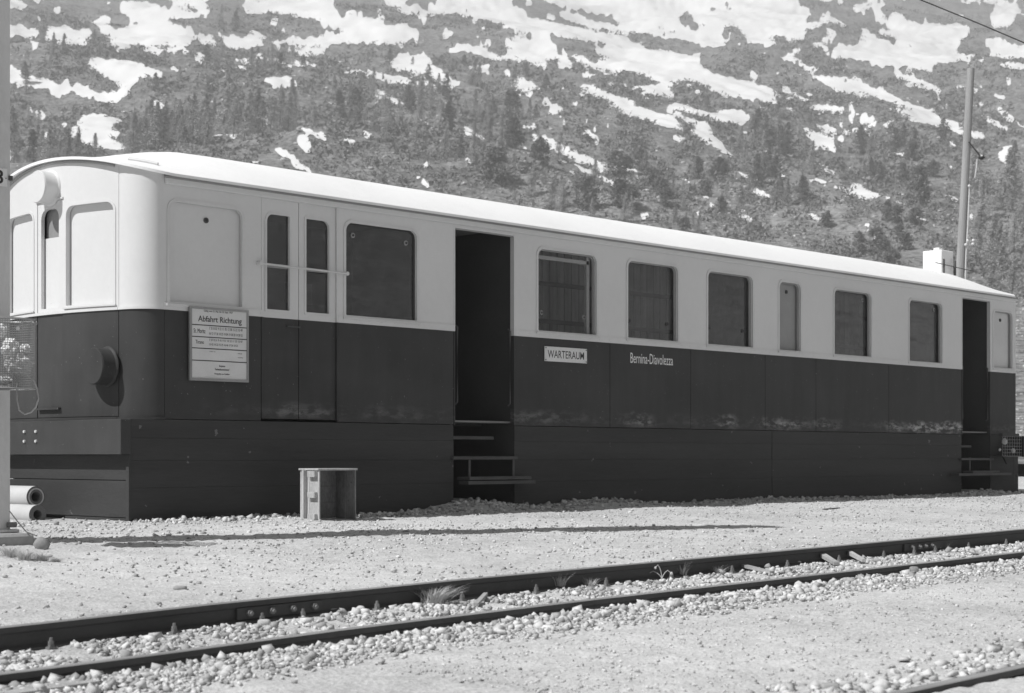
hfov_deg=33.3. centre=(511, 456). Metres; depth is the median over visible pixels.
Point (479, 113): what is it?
larch tree
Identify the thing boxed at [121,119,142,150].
larch tree
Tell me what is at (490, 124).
larch tree
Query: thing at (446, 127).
larch tree
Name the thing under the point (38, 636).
railway track
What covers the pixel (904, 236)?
shrub
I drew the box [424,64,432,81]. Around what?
larch tree
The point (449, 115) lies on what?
tree
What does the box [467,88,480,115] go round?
larch tree
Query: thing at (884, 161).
mountain tree
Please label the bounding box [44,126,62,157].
larch tree
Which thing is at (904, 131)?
pine tree
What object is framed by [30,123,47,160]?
larch tree
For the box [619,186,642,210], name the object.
larch tree
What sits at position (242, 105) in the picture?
larch tree
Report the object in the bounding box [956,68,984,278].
utility pole
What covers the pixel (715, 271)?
window
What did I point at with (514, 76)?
larch tree
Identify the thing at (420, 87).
larch tree
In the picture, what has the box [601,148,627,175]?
larch tree
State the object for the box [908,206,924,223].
mountain tree
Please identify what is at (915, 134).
pine tree
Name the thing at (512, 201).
larch tree
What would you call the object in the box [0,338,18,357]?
crumpled paper
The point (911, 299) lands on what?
window
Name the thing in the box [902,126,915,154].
mountain tree
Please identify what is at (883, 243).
shrub
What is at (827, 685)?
stone
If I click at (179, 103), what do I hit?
larch tree
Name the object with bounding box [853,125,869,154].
mountain tree
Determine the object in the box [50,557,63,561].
grass tuft
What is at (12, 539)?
concrete footing
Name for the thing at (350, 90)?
larch tree
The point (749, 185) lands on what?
larch tree
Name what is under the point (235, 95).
larch tree
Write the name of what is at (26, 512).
clay pipe
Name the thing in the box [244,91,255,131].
larch tree
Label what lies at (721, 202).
larch tree
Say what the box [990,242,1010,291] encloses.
larch tree
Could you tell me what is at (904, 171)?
mountain tree
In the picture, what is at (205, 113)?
larch tree
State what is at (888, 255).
shrub
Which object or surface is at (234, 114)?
larch tree
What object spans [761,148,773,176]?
larch tree
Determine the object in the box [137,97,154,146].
larch tree
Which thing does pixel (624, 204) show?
larch tree
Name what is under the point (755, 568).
splintered slat
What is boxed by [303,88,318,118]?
larch tree
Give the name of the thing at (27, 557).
grass tuft
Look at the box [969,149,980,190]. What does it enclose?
larch tree
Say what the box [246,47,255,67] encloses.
larch tree
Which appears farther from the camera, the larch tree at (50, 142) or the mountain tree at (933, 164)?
the mountain tree at (933, 164)
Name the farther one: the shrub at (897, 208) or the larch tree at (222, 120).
the larch tree at (222, 120)
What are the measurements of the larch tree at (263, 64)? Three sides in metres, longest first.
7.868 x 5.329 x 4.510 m
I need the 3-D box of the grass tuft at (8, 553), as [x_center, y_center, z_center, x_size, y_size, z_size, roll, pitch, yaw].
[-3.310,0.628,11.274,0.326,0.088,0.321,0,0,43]
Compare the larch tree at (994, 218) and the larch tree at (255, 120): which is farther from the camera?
the larch tree at (255, 120)
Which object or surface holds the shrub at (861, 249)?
on the hillside
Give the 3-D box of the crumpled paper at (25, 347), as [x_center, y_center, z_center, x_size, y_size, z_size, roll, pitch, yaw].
[-3.410,-0.754,11.980,0.088,0.067,0.087,0,0,43]
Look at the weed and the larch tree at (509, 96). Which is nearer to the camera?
the weed
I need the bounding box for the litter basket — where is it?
[0,317,36,390]
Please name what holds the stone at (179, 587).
on the ground
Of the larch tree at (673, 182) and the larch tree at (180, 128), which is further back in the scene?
the larch tree at (180, 128)
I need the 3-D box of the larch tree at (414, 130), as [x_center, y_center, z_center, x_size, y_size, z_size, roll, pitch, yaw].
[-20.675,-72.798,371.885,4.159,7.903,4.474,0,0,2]
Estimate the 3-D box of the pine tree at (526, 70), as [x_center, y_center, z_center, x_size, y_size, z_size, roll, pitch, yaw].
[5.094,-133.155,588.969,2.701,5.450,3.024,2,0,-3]
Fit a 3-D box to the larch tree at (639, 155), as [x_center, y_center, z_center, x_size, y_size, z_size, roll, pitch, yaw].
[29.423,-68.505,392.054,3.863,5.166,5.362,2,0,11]
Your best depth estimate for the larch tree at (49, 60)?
531.68 m
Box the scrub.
[10,0,1023,316]
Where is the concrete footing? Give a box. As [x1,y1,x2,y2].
[0,532,33,545]
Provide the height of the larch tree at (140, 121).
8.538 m
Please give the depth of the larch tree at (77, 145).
360.40 m
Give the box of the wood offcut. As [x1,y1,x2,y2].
[820,553,839,564]
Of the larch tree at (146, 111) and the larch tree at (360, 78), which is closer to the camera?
the larch tree at (146, 111)
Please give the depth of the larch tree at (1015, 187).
331.54 m
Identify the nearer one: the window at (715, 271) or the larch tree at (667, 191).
the window at (715, 271)
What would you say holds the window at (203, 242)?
in the railway carriage
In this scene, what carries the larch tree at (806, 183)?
on the hillside
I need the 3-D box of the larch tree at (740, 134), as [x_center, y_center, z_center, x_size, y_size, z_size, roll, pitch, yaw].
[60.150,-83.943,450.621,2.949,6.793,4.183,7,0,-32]
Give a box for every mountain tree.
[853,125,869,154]
[865,132,876,158]
[865,157,877,177]
[876,161,886,179]
[877,152,889,171]
[887,127,902,152]
[897,162,910,182]
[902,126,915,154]
[903,139,922,159]
[907,175,934,204]
[908,164,934,188]
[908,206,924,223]
[920,133,929,150]
[925,159,941,176]
[936,117,951,141]
[943,134,950,149]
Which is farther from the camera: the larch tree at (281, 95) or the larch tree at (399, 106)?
the larch tree at (399, 106)
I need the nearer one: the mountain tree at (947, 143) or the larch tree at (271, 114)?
the larch tree at (271, 114)
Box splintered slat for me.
[741,564,773,572]
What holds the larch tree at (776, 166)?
on the hillside
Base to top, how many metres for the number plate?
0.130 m
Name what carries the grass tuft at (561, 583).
on the ground
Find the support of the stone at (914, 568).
on the ground
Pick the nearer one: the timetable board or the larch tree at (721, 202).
the timetable board
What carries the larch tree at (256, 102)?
on the hillside
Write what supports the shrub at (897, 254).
on the hillside
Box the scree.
[10,42,1023,434]
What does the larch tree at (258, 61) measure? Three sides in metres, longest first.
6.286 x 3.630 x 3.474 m
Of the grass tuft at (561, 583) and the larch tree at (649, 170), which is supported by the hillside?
the larch tree at (649, 170)
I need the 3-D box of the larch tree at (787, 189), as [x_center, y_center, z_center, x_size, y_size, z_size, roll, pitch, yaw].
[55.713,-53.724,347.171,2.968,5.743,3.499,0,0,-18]
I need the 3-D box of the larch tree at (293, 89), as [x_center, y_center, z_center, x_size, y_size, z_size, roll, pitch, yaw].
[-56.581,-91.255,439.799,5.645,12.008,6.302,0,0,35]
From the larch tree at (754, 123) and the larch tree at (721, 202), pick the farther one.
the larch tree at (754, 123)
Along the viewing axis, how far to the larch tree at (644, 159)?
389.50 m
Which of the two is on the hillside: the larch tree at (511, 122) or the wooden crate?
the larch tree at (511, 122)
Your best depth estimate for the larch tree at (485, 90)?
487.41 m
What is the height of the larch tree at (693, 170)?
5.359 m
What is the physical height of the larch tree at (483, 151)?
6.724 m
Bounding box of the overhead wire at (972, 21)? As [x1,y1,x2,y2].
[921,0,1023,42]
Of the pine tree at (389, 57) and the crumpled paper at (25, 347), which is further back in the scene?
the pine tree at (389, 57)
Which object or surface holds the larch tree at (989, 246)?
on the hillside
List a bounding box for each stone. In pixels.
[173,586,186,589]
[257,619,270,625]
[780,686,787,691]
[820,682,839,688]
[840,680,852,686]
[909,566,918,571]
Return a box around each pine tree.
[179,125,187,142]
[364,52,370,66]
[366,75,371,88]
[385,48,394,63]
[434,73,441,90]
[461,54,467,64]
[468,72,472,85]
[489,102,498,116]
[523,61,529,76]
[533,104,539,117]
[541,75,551,88]
[704,95,710,106]
[719,161,725,176]
[774,100,782,116]
[899,123,910,146]
[913,128,920,143]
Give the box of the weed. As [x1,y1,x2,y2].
[650,565,672,578]
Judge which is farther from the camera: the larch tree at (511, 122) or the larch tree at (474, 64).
the larch tree at (474, 64)
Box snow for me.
[10,0,1023,236]
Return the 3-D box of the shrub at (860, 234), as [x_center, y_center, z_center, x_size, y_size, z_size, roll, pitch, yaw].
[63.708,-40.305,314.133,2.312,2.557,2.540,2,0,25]
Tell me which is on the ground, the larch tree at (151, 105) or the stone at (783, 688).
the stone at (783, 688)
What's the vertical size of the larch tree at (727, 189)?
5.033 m
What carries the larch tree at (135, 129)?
on the hillside
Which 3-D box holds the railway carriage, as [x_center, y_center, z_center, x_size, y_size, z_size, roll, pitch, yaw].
[1.540,-1.305,22.018,2.780,4.150,17.253,0,0,43]
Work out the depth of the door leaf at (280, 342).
16.27 m
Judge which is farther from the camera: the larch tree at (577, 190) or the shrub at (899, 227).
the larch tree at (577, 190)
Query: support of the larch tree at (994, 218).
on the hillside
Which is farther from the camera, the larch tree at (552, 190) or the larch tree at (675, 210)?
the larch tree at (552, 190)
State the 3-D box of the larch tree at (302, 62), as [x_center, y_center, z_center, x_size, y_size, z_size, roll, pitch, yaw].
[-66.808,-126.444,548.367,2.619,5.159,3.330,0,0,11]
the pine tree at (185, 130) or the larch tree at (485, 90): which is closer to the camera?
the pine tree at (185, 130)
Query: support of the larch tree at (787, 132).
on the hillside
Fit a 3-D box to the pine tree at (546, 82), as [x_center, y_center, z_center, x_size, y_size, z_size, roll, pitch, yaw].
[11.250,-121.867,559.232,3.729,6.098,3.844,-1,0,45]
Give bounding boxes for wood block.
[847,550,865,561]
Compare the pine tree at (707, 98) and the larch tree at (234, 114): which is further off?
the pine tree at (707, 98)
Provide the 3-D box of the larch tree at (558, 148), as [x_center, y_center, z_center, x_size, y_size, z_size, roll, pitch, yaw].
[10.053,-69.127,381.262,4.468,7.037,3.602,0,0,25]
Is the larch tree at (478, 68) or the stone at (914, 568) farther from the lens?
the larch tree at (478, 68)
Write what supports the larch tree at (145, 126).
on the hillside
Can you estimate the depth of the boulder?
11.92 m
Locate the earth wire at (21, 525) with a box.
[9,511,36,535]
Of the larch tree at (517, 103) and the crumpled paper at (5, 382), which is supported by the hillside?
the larch tree at (517, 103)
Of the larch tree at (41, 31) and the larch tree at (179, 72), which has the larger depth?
the larch tree at (41, 31)
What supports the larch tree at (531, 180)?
on the hillside
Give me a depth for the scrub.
471.18 m
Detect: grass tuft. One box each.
[0,545,23,557]
[5,548,42,560]
[33,551,51,560]
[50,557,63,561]
[416,585,464,605]
[550,572,575,586]
[582,578,598,586]
[678,561,691,575]
[712,565,732,573]
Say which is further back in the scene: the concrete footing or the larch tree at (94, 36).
the larch tree at (94, 36)
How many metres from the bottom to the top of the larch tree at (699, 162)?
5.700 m
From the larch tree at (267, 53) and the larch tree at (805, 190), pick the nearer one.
the larch tree at (805, 190)
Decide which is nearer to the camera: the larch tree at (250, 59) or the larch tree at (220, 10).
the larch tree at (250, 59)
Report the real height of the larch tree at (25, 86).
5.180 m
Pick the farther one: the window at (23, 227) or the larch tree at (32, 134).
the larch tree at (32, 134)
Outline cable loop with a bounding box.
[16,380,38,414]
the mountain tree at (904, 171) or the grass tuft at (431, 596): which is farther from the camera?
the mountain tree at (904, 171)
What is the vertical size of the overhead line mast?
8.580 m
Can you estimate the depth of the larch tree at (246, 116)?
363.77 m
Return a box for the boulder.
[33,537,49,549]
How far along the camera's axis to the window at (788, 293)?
22.55 m
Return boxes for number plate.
[0,168,6,186]
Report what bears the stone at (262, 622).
on the ground
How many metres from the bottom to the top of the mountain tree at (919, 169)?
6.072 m
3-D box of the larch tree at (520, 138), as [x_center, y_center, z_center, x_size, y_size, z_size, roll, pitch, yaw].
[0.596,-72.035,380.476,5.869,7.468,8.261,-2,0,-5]
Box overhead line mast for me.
[0,0,19,532]
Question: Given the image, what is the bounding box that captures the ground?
[0,464,1023,692]
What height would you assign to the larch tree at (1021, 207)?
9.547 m
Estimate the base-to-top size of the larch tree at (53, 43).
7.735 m
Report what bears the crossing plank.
on the ground
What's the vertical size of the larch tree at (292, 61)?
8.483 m
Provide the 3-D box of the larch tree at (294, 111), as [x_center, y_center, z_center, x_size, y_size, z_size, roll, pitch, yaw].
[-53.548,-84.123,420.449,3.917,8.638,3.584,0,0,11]
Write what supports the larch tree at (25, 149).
on the hillside
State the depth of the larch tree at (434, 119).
399.13 m
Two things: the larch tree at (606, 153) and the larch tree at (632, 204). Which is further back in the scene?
the larch tree at (606, 153)
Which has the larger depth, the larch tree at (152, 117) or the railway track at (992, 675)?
the larch tree at (152, 117)
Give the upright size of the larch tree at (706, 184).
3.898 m
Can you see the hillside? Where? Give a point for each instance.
(430, 42)
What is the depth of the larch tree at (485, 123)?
390.10 m
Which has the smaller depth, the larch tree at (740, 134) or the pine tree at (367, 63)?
the larch tree at (740, 134)
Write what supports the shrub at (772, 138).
on the hillside
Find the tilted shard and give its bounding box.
[473,592,487,605]
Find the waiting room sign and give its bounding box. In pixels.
[544,346,586,363]
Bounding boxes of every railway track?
[0,529,1023,684]
[888,663,1023,692]
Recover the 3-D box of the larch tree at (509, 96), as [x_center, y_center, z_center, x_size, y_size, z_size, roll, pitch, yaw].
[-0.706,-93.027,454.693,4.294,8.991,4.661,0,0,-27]
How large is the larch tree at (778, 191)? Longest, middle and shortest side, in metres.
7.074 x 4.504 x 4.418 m
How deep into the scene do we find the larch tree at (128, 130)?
365.29 m
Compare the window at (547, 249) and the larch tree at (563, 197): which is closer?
the window at (547, 249)
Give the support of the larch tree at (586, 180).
on the hillside
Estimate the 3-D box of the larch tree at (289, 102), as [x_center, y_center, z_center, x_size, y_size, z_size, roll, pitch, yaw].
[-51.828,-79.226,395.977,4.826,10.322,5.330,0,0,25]
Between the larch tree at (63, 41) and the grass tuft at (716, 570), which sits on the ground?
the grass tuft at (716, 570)
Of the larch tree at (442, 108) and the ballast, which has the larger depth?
the larch tree at (442, 108)
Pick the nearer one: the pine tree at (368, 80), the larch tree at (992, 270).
the larch tree at (992, 270)
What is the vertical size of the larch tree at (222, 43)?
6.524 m
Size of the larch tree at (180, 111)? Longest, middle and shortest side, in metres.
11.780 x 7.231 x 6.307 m
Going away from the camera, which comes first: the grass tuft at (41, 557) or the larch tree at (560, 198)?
the grass tuft at (41, 557)
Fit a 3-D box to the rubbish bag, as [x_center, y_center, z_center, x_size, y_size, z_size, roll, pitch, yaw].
[-3.458,-0.647,12.021,0.209,0.184,0.208,0,0,43]
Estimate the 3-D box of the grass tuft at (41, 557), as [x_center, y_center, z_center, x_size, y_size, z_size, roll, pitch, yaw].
[-3.054,0.655,11.144,0.231,0.068,0.259,0,0,43]
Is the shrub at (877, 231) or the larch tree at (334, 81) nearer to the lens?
the shrub at (877, 231)
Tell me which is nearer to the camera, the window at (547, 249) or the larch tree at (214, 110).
the window at (547, 249)
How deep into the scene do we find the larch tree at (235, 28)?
677.30 m
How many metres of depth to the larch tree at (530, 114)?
438.57 m
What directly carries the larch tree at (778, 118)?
on the hillside
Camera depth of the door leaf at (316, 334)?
16.58 m
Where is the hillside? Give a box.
[10,0,1023,463]
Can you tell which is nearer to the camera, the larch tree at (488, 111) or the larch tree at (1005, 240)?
the larch tree at (1005, 240)
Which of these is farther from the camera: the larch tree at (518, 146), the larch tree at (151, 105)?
the larch tree at (518, 146)
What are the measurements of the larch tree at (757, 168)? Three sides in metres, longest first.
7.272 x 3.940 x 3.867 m
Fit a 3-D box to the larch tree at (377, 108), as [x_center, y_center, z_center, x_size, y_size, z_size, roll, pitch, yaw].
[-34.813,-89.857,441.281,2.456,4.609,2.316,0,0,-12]
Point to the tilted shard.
(480, 599)
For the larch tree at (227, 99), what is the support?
on the hillside
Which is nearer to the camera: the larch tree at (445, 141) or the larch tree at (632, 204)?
the larch tree at (632, 204)
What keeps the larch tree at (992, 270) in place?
on the hillside
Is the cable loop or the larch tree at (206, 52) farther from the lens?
the larch tree at (206, 52)
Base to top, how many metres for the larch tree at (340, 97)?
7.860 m
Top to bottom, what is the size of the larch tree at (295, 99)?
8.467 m
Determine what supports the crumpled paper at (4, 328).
in the litter basket
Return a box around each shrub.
[749,107,769,132]
[759,126,780,148]
[819,210,834,226]
[853,230,865,242]
[855,243,867,256]
[864,225,887,253]
[872,235,892,252]
[880,200,892,214]
[880,251,896,263]
[881,207,893,220]
[889,204,906,222]
[889,248,902,264]
[894,222,904,234]
[896,231,913,249]
[909,214,917,224]
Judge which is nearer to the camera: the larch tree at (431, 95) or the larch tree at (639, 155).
the larch tree at (639, 155)
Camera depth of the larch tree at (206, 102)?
385.17 m
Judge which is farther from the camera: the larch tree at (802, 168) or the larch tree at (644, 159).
the larch tree at (644, 159)
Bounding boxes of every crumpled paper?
[0,323,6,336]
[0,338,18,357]
[0,376,11,384]
[20,344,30,352]
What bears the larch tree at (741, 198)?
on the hillside
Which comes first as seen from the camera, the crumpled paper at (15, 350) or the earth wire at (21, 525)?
the crumpled paper at (15, 350)
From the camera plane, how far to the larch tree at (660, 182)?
339.38 m
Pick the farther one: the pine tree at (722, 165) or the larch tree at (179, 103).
the larch tree at (179, 103)
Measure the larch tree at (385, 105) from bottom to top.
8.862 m
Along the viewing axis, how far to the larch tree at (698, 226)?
316.14 m
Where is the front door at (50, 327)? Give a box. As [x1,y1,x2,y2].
[36,200,62,417]
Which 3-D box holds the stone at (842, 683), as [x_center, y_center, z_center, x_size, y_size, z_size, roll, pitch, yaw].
[1.357,0.925,6.953,0.050,0.029,0.043,0,0,-29]
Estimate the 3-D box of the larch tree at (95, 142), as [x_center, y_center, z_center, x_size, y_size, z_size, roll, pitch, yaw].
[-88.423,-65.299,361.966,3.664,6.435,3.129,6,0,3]
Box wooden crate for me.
[299,468,356,520]
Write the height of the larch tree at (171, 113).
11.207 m
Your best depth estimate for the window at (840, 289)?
23.75 m
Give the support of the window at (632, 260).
in the railway carriage
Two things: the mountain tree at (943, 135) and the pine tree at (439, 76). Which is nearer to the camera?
the mountain tree at (943, 135)
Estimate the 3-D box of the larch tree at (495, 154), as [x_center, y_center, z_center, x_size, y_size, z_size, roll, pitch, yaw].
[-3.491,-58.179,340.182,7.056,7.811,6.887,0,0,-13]
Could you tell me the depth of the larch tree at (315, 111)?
407.10 m
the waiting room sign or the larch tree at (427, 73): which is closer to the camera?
the waiting room sign
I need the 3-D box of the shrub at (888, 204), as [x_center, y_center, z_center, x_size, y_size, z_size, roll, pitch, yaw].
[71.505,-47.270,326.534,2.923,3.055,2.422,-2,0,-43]
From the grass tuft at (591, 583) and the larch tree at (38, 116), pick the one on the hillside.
the larch tree at (38, 116)
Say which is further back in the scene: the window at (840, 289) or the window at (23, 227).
the window at (840, 289)
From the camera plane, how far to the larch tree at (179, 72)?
512.24 m
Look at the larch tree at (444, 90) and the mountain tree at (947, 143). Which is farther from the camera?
the larch tree at (444, 90)
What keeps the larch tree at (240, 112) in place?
on the hillside
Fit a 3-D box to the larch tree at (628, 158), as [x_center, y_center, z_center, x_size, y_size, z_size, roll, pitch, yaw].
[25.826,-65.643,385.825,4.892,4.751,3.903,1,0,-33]
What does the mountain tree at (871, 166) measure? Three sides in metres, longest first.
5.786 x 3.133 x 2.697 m
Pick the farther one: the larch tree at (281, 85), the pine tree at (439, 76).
the pine tree at (439, 76)
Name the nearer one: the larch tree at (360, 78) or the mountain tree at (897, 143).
the mountain tree at (897, 143)
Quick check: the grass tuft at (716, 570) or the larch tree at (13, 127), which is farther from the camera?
the larch tree at (13, 127)
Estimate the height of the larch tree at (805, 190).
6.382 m
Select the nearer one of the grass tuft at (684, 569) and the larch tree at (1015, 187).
the grass tuft at (684, 569)
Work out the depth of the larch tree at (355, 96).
428.43 m
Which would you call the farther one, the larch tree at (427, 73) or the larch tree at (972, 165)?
the larch tree at (427, 73)
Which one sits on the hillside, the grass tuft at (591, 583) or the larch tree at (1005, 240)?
the larch tree at (1005, 240)
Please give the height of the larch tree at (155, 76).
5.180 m
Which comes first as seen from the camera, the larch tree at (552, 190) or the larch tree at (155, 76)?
the larch tree at (552, 190)
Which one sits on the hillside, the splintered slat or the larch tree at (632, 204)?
the larch tree at (632, 204)
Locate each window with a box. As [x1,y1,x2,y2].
[10,211,33,315]
[62,199,115,308]
[166,198,246,309]
[343,220,420,324]
[536,246,599,337]
[626,258,680,344]
[706,269,755,350]
[778,279,803,353]
[833,287,873,359]
[908,298,944,365]
[993,309,1014,370]
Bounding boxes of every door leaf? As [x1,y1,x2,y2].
[263,198,297,418]
[298,203,334,419]
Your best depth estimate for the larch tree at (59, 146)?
374.49 m
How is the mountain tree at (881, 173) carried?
on the hillside
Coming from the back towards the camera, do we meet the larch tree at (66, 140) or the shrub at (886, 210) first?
the larch tree at (66, 140)
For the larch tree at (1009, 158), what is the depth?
328.50 m
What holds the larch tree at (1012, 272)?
on the hillside
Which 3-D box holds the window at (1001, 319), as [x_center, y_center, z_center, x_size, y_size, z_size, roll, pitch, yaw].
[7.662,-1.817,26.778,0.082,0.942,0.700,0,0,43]
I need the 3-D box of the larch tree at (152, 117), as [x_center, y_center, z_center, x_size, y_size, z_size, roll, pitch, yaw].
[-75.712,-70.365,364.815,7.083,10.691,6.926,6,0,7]
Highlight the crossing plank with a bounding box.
[0,679,99,692]
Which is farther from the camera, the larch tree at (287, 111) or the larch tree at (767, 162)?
the larch tree at (287, 111)
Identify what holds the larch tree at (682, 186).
on the hillside
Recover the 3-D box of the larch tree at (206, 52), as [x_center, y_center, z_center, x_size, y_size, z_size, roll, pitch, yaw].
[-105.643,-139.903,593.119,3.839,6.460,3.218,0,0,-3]
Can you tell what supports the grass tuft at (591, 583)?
on the ground
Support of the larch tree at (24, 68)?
on the hillside
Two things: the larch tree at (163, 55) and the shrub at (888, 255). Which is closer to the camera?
the shrub at (888, 255)
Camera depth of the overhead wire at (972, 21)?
33.99 m
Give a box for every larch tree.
[10,107,22,148]
[10,112,20,143]
[10,136,21,162]
[19,128,32,162]
[20,61,31,82]
[22,78,28,93]
[24,106,30,122]
[24,129,39,161]
[25,123,40,161]
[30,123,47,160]
[35,106,42,123]
[38,22,46,42]
[38,27,45,41]
[39,128,56,158]
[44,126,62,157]
[47,51,52,67]
[49,32,57,53]
[56,141,61,155]
[59,126,73,156]
[60,36,65,54]
[69,126,83,155]
[85,133,100,156]
[91,29,96,38]
[121,112,142,153]
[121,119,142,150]
[122,110,139,152]
[134,117,150,150]
[136,117,143,147]
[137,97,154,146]
[140,102,164,147]
[141,105,148,123]
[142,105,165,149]
[151,72,159,87]
[153,104,173,142]
[160,49,166,62]
[166,108,173,139]
[169,98,177,115]
[169,106,185,137]
[171,114,186,145]
[173,98,184,124]
[176,66,183,80]
[183,92,201,141]
[183,95,191,130]
[191,91,215,135]
[196,75,216,122]
[199,107,211,137]
[199,110,218,142]
[202,43,212,60]
[209,88,235,134]
[209,96,217,129]
[212,106,220,134]
[214,102,228,134]
[215,4,224,23]
[218,40,226,56]
[223,97,241,136]
[231,10,239,30]
[231,92,246,133]
[232,103,243,133]
[233,103,253,140]
[240,100,247,133]
[244,86,266,133]
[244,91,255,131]
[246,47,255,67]
[249,91,267,133]
[252,99,272,137]
[253,56,261,70]
[258,52,267,70]
[262,97,280,136]
[265,46,270,61]
[267,43,276,65]
[267,97,282,131]
[269,84,285,121]
[274,86,289,131]
[276,52,284,69]
[280,92,297,131]
[282,99,295,129]
[284,78,301,117]
[289,45,297,64]
[292,96,301,129]
[293,95,299,124]
[300,53,306,68]
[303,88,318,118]
[311,105,319,126]
[329,71,338,97]
[331,89,345,116]
[345,85,352,102]
[348,87,367,119]
[356,71,362,87]
[369,66,379,93]
[376,100,380,113]
[379,79,394,111]
[384,109,393,133]
[394,98,402,121]
[401,84,416,111]
[409,103,425,136]
[410,76,427,108]
[414,93,427,123]
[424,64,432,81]
[427,85,435,109]
[433,104,442,125]
[434,101,446,128]
[439,73,451,96]
[439,131,448,155]
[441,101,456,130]
[441,121,449,140]
[444,95,457,116]
[457,134,464,155]
[465,57,480,84]
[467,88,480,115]
[467,132,481,162]
[468,116,480,144]
[472,61,483,84]
[474,154,479,168]
[476,104,481,118]
[476,140,487,171]
[477,145,511,181]
[479,84,492,113]
[479,114,488,138]
[479,118,484,133]
[483,116,495,142]
[486,94,495,123]
[496,136,501,146]
[497,127,509,158]
[503,89,517,117]
[503,116,527,144]
[504,64,521,92]
[506,90,524,115]
[506,117,518,148]
[508,191,516,204]
[509,150,517,169]
[514,123,524,148]
[521,165,539,195]
[525,99,535,117]
[529,135,551,165]
[544,177,557,209]
[550,130,564,159]
[553,186,563,211]
[556,188,568,212]
[557,173,564,196]
[570,173,582,201]
[571,173,602,208]
[589,158,601,182]
[589,197,596,216]
[600,148,608,169]
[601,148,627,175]
[603,144,616,170]
[608,177,630,206]
[617,192,630,221]
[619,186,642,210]
[620,154,635,174]
[628,195,635,214]
[633,146,647,166]
[636,150,647,170]
[639,164,659,188]
[652,174,669,194]
[659,186,675,207]
[670,174,677,194]
[670,202,678,221]
[678,215,692,232]
[679,178,685,193]
[686,155,704,178]
[687,163,701,178]
[688,158,698,179]
[689,213,695,227]
[694,210,702,230]
[698,178,713,196]
[708,156,731,177]
[713,196,728,210]
[723,177,729,199]
[732,185,750,213]
[733,125,744,145]
[744,174,752,196]
[747,129,757,148]
[749,113,760,135]
[750,155,765,185]
[755,109,767,140]
[760,131,767,149]
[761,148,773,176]
[768,104,779,133]
[769,155,782,177]
[769,172,788,204]
[771,176,784,201]
[774,124,789,155]
[775,112,783,134]
[780,178,793,201]
[782,122,796,155]
[795,175,810,203]
[798,160,806,177]
[801,176,808,197]
[804,140,816,173]
[956,147,980,203]
[965,201,988,260]
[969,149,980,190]
[972,175,994,218]
[977,213,1001,263]
[981,230,995,261]
[983,259,998,289]
[985,149,1023,209]
[987,218,1006,263]
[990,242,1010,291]
[995,224,1012,262]
[1002,139,1023,187]
[1003,254,1023,297]
[1006,165,1022,206]
[1007,217,1023,251]
[1013,178,1023,221]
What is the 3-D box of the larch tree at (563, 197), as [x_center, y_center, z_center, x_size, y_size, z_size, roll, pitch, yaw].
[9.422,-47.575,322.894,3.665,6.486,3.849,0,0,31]
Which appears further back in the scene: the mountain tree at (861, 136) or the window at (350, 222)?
the mountain tree at (861, 136)
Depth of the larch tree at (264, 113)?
366.10 m
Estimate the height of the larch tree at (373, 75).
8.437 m
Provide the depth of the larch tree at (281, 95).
396.60 m
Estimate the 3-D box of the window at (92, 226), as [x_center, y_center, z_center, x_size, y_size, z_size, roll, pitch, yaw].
[-3.818,-1.829,15.514,0.691,0.962,0.087,0,0,34]
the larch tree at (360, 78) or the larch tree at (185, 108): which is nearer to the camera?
the larch tree at (185, 108)
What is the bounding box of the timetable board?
[189,306,248,382]
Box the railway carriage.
[10,152,1017,521]
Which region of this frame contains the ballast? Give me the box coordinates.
[0,540,1023,692]
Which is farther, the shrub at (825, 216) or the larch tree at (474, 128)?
the larch tree at (474, 128)
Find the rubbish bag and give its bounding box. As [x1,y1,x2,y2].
[4,353,31,376]
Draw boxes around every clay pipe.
[10,485,45,504]
[10,504,45,519]
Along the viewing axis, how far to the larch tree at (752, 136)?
454.68 m
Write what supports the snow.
on the hillside
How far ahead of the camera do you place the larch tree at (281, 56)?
538.92 m
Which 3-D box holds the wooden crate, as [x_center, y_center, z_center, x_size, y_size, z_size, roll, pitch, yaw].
[-1.711,0.353,15.826,0.488,0.485,0.300,0,0,-44]
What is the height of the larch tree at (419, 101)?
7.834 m
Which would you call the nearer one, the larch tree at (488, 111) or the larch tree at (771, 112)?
the larch tree at (488, 111)
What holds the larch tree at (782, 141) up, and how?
on the hillside
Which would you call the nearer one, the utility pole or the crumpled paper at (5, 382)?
the crumpled paper at (5, 382)
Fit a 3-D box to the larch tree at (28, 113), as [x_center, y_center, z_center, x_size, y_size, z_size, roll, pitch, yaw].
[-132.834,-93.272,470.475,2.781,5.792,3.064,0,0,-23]
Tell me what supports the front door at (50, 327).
in the railway carriage
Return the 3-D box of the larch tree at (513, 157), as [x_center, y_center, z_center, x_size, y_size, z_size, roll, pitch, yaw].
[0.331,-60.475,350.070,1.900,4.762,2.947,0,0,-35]
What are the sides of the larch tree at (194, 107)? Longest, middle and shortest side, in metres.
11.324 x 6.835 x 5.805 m

